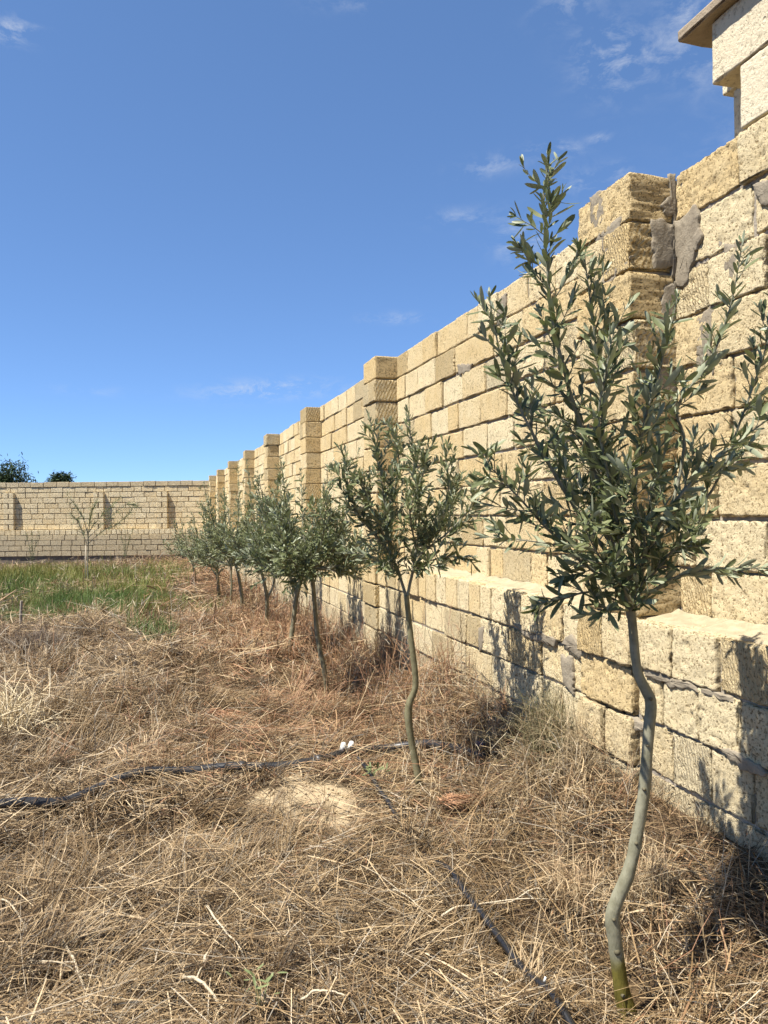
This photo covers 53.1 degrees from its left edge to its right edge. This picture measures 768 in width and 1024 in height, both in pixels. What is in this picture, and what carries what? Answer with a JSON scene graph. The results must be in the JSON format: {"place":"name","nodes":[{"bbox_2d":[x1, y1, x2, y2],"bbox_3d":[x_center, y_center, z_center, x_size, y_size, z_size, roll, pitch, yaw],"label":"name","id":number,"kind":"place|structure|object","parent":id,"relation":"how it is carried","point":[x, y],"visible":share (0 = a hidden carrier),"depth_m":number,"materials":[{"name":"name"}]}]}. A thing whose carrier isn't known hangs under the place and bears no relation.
{"place":"outdoors","nodes":[
{"label":"outdoors","id":0,"kind":"place"},
{"bbox_2d":[0,0,733,482],"label":"sky","id":1,"kind":"structure","parent":0,"point":[214,214],"materials":[{"name":"blue"}]},
{"bbox_2d":[0,553,767,1023],"bbox_3d":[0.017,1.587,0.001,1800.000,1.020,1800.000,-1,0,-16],"label":"ground","id":2,"kind":"structure","parent":0,"point":[338,821],"depth_m":2.87,"materials":[{"name":"brown plant"}]},
{"bbox_2d":[1,898,26,930],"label":"dry stick","id":3,"kind":"object","parent":2,"relation":"on","point":[7,901],"visible":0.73,"depth_m":2.67,"materials":[{"name":"wood"}]},
{"bbox_2d":[0,452,38,482],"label":"broadleaf tree","id":4,"kind":"object","parent":2,"relation":"on","point":[10,475],"visible":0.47,"depth_m":45.45,"materials":[{"name":"green plant"}]},
{"bbox_2d":[19,601,22,631],"bbox_3d":[-4.425,1.308,9.368,0.047,0.451,0.035,-1,0,-28],"label":"wooden post","id":5,"kind":"object","parent":2,"relation":"on","point":[21,613],"visible":0.64,"depth_m":9.36,"materials":[{"name":"grey wood"}]},
{"bbox_2d":[24,531,38,563],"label":"sapling","id":6,"kind":"object","parent":2,"relation":"on","point":[31,546],"visible":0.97,"depth_m":27.13,"materials":[{"name":"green plant"}]},
{"bbox_2d":[0,670,78,751],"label":"dry bush","id":7,"kind":"object","parent":2,"relation":"on","point":[17,712],"visible":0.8,"depth_m":4.72,"materials":[{"name":"plant"}]},
{"bbox_2d":[0,607,95,655],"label":"dry bush","id":8,"kind":"object","parent":2,"relation":"on","point":[37,637],"visible":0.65,"depth_m":7.80,"materials":[{"name":"plant"}]},
{"bbox_2d":[46,471,76,481],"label":"broadleaf tree","id":9,"kind":"object","parent":2,"relation":"on","point":[62,476],"visible":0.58,"depth_m":45.74,"materials":[{"name":"green plant"}]},
{"bbox_2d":[63,939,88,1019],"bbox_3d":[-0.909,1.386,2.287,0.024,0.033,0.423,-1,0,-31],"label":"dry stick","id":10,"kind":"object","parent":2,"relation":"on","point":[72,957],"visible":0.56,"depth_m":2.36,"materials":[{"name":"wood"}]},
{"bbox_2d":[25,840,134,909],"bbox_3d":[-1.160,1.404,2.984,0.930,0.048,0.064,-1,0,42],"label":"dry stick","id":11,"kind":"object","parent":2,"relation":"on","point":[81,874],"visible":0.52,"depth_m":2.94,"materials":[{"name":"wood"}]},
{"bbox_2d":[85,545,85,580],"bbox_3d":[-6.832,1.277,17.592,0.033,1.020,0.025,-1,0,-16],"label":"plant stake","id":12,"kind":"object","parent":2,"relation":"on","point":[85,562],"visible":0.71,"depth_m":17.58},
{"bbox_2d":[63,492,141,579],"bbox_3d":[-6.486,0.570,17.748,1.912,2.225,0.618,-1,0,-5],"label":"sapling","id":13,"kind":"object","parent":2,"relation":"on","point":[102,515],"visible":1,"depth_m":17.69,"materials":[{"name":"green plant"}]},
{"bbox_2d":[0,480,208,563],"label":"cross wall","id":14,"kind":"structure","parent":2,"relation":"on","point":[42,508],"depth_m":29.35,"materials":[{"name":"stone"}]},
{"bbox_2d":[39,960,179,1007],"bbox_3d":[-0.832,1.384,2.215,0.478,0.063,0.184,-1,0,18],"label":"dry stick","id":15,"kind":"object","parent":2,"relation":"on","point":[70,967],"visible":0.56,"depth_m":2.32,"materials":[{"name":"wood"}]},
{"bbox_2d":[119,527,135,557],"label":"sapling","id":16,"kind":"object","parent":2,"relation":"on","point":[125,551],"visible":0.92,"depth_m":28.64,"materials":[{"name":"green plant"}]},
{"bbox_2d":[0,555,258,638],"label":"green weeds","id":17,"kind":"object","parent":2,"relation":"on","point":[64,572],"visible":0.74,"depth_m":14.01,"materials":[{"name":"green plant"}]},
{"bbox_2d":[133,619,182,644],"bbox_3d":[-2.339,1.369,8.364,0.789,0.542,0.684,-1,0,-37],"label":"grass clump","id":18,"kind":"object","parent":2,"relation":"on","point":[157,633],"visible":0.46,"depth_m":8.29,"materials":[{"name":"plant"}]},
{"bbox_2d":[163,518,209,583],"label":"olive tree","id":19,"kind":"object","parent":2,"relation":"on","point":[182,543],"visible":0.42,"depth_m":16.90,"materials":[{"name":"green plant"}]},
{"bbox_2d":[174,502,235,597],"bbox_3d":[-3.002,0.702,13.665,1.086,1.754,1.495,-1,0,-33],"label":"olive tree","id":20,"kind":"object","parent":2,"relation":"on","point":[205,560],"visible":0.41,"depth_m":13.58,"materials":[{"name":"green plant"}]},
{"bbox_2d":[182,966,228,1014],"bbox_3d":[-0.519,1.377,2.218,0.070,0.058,0.222,-1,0,-32],"label":"dry stick","id":21,"kind":"object","parent":2,"relation":"on","point":[198,980],"visible":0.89,"depth_m":2.21,"materials":[{"name":"wood"}]},
{"bbox_2d":[203,948,211,962],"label":"dry stick","id":22,"kind":"object","parent":2,"relation":"on","point":[205,956],"visible":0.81,"depth_m":2.33,"materials":[{"name":"wood"}]},
{"bbox_2d":[194,489,256,602],"bbox_3d":[-2.502,0.601,12.100,1.030,1.980,0.834,-1,0,44],"label":"olive tree","id":23,"kind":"object","parent":2,"relation":"on","point":[221,561],"visible":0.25,"depth_m":12.00,"materials":[{"name":"green plant"}]},
{"bbox_2d":[205,904,245,961],"bbox_3d":[-0.522,1.369,2.501,0.017,0.046,0.326,-1,0,-34],"label":"dry stick","id":24,"kind":"object","parent":2,"relation":"on","point":[212,914],"visible":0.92,"depth_m":2.52,"materials":[{"name":"wood"}]},
{"bbox_2d":[207,708,250,720],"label":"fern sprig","id":25,"kind":"object","parent":2,"relation":"on","point":[220,711],"visible":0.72,"depth_m":5.14,"materials":[{"name":"plant"}]},
{"bbox_2d":[197,461,265,616],"bbox_3d":[-2.038,0.439,10.400,0.923,2.286,1.107,-1,0,-29],"label":"olive tree","id":26,"kind":"object","parent":2,"relation":"on","point":[217,543],"visible":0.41,"depth_m":10.35,"materials":[{"name":"green plant"}]},
{"bbox_2d":[0,739,489,810],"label":"water pipe","id":27,"kind":"object","parent":2,"relation":"on","point":[40,801],"visible":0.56,"depth_m":3.91,"materials":[{"name":"black plastic"}]},
{"bbox_2d":[339,741,354,752],"bbox_3d":[-0.201,1.293,4.202,0.083,0.075,0.061,-1,0,-16],"label":"pipe valve","id":28,"kind":"object","parent":27,"relation":"attached to","point":[343,748],"visible":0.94,"depth_m":4.19,"materials":[{"name":"white plastic"}]},
{"bbox_2d":[476,740,484,745],"bbox_3d":[0.493,1.187,3.944,0.051,0.038,0.033,-1,0,-16],"label":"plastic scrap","id":29,"kind":"object","parent":27,"relation":"on","point":[480,743],"visible":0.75,"depth_m":3.93,"materials":[{"name":"grey plastic"}]},
{"bbox_2d":[225,964,287,1018],"bbox_3d":[-0.358,1.348,2.152,0.175,0.137,0.098,-1,0,15],"label":"leafy weed","id":30,"kind":"object","parent":2,"relation":"on","point":[268,980],"visible":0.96,"depth_m":2.15,"materials":[{"name":"green plant"}]},
{"bbox_2d":[214,460,300,634],"bbox_3d":[-1.447,0.417,8.809,0.880,2.063,1.154,-1,0,-26],"label":"olive tree","id":31,"kind":"object","parent":2,"relation":"on","point":[237,546],"visible":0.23,"depth_m":8.88,"materials":[{"name":"green plant"}]},
{"bbox_2d":[242,455,336,655],"bbox_3d":[-0.884,0.439,7.267,0.983,1.941,1.149,-1,0,-16],"label":"olive tree","id":32,"kind":"object","parent":2,"relation":"on","point":[251,539],"visible":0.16,"depth_m":7.15,"materials":[{"name":"green plant"}]},
{"bbox_2d":[231,447,375,695],"bbox_3d":[-0.497,0.536,5.852,1.124,2.077,0.917,-1,0,-32],"label":"olive tree","id":33,"kind":"object","parent":2,"relation":"on","point":[303,561],"visible":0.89,"depth_m":5.73,"materials":[{"name":"green plant"}]},
{"bbox_2d":[300,989,344,1000],"bbox_3d":[-0.170,1.349,2.136,0.136,0.044,0.010,-1,0,16],"label":"dry stick","id":34,"kind":"object","parent":2,"relation":"on","point":[311,992],"visible":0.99,"depth_m":2.14,"materials":[{"name":"wood"}]},
{"bbox_2d":[362,762,389,789],"bbox_3d":[-0.036,1.306,3.795,0.130,0.149,0.072,-1,0,15],"label":"leafy weed","id":35,"kind":"object","parent":2,"relation":"on","point":[369,767],"visible":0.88,"depth_m":3.80,"materials":[{"name":"green plant"}]},
{"bbox_2d":[3,716,753,1022],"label":"soil clods","id":36,"kind":"object","parent":2,"relation":"on","point":[322,821],"visible":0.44,"depth_m":3.59,"materials":[{"name":"beige soil"}]},
{"bbox_2d":[0,550,767,1023],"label":"dead weeds","id":37,"kind":"object","parent":2,"relation":"on","point":[302,628],"visible":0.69,"depth_m":4.94,"materials":[{"name":"plant"}]},
{"bbox_2d":[365,613,406,679],"bbox_3d":[0.155,1.032,6.118,0.734,0.604,0.790,-1,0,39],"label":"dry bush","id":38,"kind":"object","parent":2,"relation":"on","point":[391,650],"visible":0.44,"depth_m":6.07,"materials":[{"name":"plant"}]},
{"bbox_2d":[361,865,442,923],"bbox_3d":[0.085,1.341,2.731,0.170,0.063,0.499,-1,0,-25],"label":"dry stick","id":39,"kind":"object","parent":2,"relation":"on","point":[409,897],"visible":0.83,"depth_m":2.63,"materials":[{"name":"wood"}]},
{"bbox_2d":[326,404,499,793],"bbox_3d":[0.116,0.445,3.800,0.849,1.948,0.758,-1,0,-16],"label":"olive tree","id":40,"kind":"object","parent":2,"relation":"on","point":[428,531],"visible":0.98,"depth_m":3.73,"materials":[{"name":"green plant"}]},
{"bbox_2d":[436,792,485,808],"bbox_3d":[0.371,1.324,3.492,0.269,0.090,0.281,-1,0,6],"label":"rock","id":41,"kind":"object","parent":2,"relation":"on","point":[456,797],"visible":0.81,"depth_m":3.45,"materials":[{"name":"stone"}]},
{"bbox_2d":[356,756,575,1023],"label":"drip hose","id":42,"kind":"object","parent":2,"relation":"on","point":[563,1010],"visible":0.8,"depth_m":2.43,"materials":[{"name":"black plastic"}]},
{"bbox_2d":[441,887,562,915],"bbox_3d":[0.391,1.315,2.590,0.424,0.042,0.069,-1,0,-10],"label":"dry stick","id":43,"kind":"object","parent":42,"relation":"on","point":[469,905],"visible":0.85,"depth_m":2.59,"materials":[{"name":"wood"}]},
{"bbox_2d":[208,115,767,860],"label":"boundary wall","id":44,"kind":"structure","parent":2,"relation":"on","point":[656,241],"depth_m":3.16,"materials":[{"name":"stone"}]},
{"bbox_2d":[678,0,767,137],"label":"gate pillar","id":45,"kind":"structure","parent":44,"relation":"on","point":[733,34],"depth_m":2.75,"materials":[{"name":"stone"}]},
{"bbox_2d":[466,668,582,779],"bbox_3d":[0.741,1.010,3.574,0.726,0.583,0.696,-1,0,1],"label":"dry bush","id":46,"kind":"object","parent":2,"relation":"on","point":[536,724],"visible":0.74,"depth_m":3.57,"materials":[{"name":"plant"}]},
{"bbox_2d":[495,684,615,833],"bbox_3d":[0.790,1.011,3.329,0.830,0.572,0.649,-1,0,16],"label":"dry bush","id":47,"kind":"object","parent":2,"relation":"on","point":[582,748],"visible":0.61,"depth_m":3.31,"materials":[{"name":"plant"}]},
{"bbox_2d":[516,824,639,952],"bbox_3d":[0.662,1.327,2.614,0.542,0.453,0.582,-1,0,-36],"label":"dry bush","id":48,"kind":"object","parent":2,"relation":"on","point":[578,884],"visible":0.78,"depth_m":2.62,"materials":[{"name":"plant"}]},
{"bbox_2d":[461,141,767,1023],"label":"olive tree","id":49,"kind":"object","parent":2,"relation":"on","point":[609,475],"visible":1,"depth_m":2.05,"materials":[{"name":"green plant"}]},
{"bbox_2d":[572,807,705,941],"bbox_3d":[0.865,1.247,2.507,0.496,0.474,0.416,-1,0,37],"label":"dry bush","id":50,"kind":"object","parent":2,"relation":"on","point":[637,876],"visible":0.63,"depth_m":2.49,"materials":[{"name":"plant"}]}
]}

